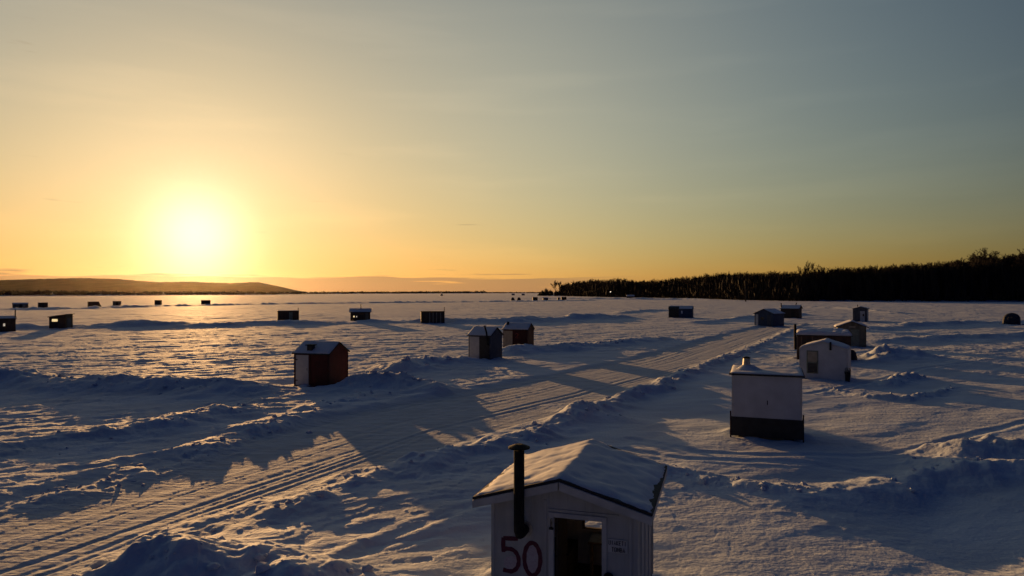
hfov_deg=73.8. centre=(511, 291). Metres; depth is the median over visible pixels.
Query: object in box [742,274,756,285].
bare tree
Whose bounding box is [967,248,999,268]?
bare tree
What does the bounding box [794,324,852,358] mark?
fishing shed
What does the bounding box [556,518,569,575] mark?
door
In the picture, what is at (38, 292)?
shore wood
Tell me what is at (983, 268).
bare tree
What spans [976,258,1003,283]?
bare tree
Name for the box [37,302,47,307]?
fishing hut
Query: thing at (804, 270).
bare tree
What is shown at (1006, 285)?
dense wood
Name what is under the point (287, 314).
fishing shed
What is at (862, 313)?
door
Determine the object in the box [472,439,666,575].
fishing shed
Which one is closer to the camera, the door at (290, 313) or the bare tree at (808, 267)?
the door at (290, 313)
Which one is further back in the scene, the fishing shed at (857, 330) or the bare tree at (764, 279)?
the bare tree at (764, 279)
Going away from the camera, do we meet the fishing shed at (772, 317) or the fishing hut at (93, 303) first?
the fishing shed at (772, 317)
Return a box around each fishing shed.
[0,310,16,331]
[49,314,73,327]
[277,310,298,319]
[292,340,349,386]
[349,308,371,320]
[421,307,444,322]
[467,325,503,359]
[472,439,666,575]
[502,321,534,346]
[668,306,693,317]
[729,356,804,442]
[753,308,785,326]
[779,303,802,317]
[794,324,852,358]
[799,338,850,380]
[833,320,868,346]
[852,305,869,321]
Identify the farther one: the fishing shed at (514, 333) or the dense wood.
the dense wood
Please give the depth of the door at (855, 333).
67.88 m
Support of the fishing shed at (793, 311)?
on the snow covered ice
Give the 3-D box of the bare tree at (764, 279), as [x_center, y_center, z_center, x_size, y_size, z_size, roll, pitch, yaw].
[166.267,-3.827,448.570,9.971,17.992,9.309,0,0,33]
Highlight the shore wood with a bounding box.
[0,289,538,294]
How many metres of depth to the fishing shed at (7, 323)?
93.45 m
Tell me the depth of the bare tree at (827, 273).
428.33 m
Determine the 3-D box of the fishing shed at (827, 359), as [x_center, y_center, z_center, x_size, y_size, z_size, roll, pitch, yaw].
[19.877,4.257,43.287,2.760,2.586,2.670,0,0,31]
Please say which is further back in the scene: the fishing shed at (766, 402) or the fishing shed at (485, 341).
the fishing shed at (485, 341)
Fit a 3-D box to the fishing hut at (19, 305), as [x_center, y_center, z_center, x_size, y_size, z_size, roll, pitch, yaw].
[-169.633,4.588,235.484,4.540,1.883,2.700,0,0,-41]
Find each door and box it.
[289,312,292,319]
[295,355,308,384]
[470,336,478,358]
[480,337,489,359]
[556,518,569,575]
[767,315,770,325]
[791,310,794,317]
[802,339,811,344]
[807,350,817,373]
[851,329,858,345]
[860,311,864,321]
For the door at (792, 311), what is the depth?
141.75 m
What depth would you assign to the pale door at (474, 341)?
55.23 m
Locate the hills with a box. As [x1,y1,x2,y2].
[0,278,302,291]
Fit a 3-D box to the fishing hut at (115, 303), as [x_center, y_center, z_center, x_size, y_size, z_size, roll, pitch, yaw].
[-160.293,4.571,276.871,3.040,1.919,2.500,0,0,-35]
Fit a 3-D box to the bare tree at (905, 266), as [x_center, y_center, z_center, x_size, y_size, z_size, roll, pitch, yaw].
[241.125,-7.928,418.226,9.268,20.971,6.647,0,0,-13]
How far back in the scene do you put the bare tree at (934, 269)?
393.82 m
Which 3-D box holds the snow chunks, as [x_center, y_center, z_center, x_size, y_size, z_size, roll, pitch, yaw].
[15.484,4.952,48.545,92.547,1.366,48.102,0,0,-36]
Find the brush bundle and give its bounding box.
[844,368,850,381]
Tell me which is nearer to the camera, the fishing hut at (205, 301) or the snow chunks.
the snow chunks
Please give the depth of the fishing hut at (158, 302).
293.22 m
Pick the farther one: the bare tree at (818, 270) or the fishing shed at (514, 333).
the bare tree at (818, 270)
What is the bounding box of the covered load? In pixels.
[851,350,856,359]
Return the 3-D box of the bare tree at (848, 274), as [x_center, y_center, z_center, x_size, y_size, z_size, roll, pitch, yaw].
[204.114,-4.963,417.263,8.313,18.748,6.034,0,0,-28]
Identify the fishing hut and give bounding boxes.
[12,303,28,307]
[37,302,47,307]
[87,301,101,306]
[113,301,120,305]
[155,300,161,304]
[201,300,210,303]
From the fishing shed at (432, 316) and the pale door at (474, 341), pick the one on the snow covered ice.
the fishing shed at (432, 316)
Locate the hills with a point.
(75, 284)
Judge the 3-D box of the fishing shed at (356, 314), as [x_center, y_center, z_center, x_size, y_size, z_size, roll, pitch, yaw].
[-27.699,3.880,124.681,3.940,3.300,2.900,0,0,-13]
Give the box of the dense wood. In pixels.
[559,260,1023,301]
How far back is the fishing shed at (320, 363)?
39.57 m
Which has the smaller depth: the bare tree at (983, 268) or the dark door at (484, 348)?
the dark door at (484, 348)
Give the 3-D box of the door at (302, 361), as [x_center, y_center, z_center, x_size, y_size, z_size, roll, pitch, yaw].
[-12.191,4.530,39.595,0.875,1.760,0.034,0,0,17]
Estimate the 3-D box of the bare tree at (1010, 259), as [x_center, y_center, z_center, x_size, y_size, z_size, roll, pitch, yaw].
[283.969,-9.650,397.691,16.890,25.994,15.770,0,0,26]
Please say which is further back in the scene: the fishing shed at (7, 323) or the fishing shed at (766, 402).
the fishing shed at (7, 323)
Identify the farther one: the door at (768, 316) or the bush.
the bush
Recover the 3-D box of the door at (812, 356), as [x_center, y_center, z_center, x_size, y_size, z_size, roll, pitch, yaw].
[18.724,4.365,42.550,0.670,1.430,0.069,0,0,31]
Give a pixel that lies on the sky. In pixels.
(300, 145)
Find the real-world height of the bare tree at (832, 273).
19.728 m
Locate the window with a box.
[582,520,601,529]
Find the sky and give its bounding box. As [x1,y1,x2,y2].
[0,0,1023,291]
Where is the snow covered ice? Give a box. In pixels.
[0,292,1023,575]
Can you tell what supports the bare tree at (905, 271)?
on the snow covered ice
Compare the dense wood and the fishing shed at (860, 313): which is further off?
the dense wood
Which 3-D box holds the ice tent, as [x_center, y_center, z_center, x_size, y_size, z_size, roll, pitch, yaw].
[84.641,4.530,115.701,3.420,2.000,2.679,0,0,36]
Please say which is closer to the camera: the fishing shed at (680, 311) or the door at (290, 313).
the door at (290, 313)
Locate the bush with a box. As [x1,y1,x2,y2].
[541,288,547,295]
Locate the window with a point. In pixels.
(583, 521)
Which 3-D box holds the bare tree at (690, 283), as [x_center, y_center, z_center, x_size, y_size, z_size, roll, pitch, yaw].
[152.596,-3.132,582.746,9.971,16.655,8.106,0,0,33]
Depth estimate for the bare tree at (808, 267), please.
429.69 m
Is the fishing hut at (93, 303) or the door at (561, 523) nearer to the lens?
the door at (561, 523)
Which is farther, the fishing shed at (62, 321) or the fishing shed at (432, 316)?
the fishing shed at (432, 316)
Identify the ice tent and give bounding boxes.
[999,313,1023,324]
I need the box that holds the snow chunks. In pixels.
[1,335,1021,575]
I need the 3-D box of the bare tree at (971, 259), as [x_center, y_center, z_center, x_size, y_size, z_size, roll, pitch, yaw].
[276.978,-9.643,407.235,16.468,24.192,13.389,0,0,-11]
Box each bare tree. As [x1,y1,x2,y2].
[685,279,694,288]
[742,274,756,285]
[757,272,771,283]
[797,266,807,275]
[804,261,816,275]
[812,265,832,275]
[823,269,831,278]
[828,268,839,275]
[842,269,850,278]
[889,265,907,279]
[900,264,910,271]
[922,265,937,274]
[960,257,986,274]
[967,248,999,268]
[970,259,990,280]
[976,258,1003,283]
[985,253,1016,268]
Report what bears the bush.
on the snow covered ice

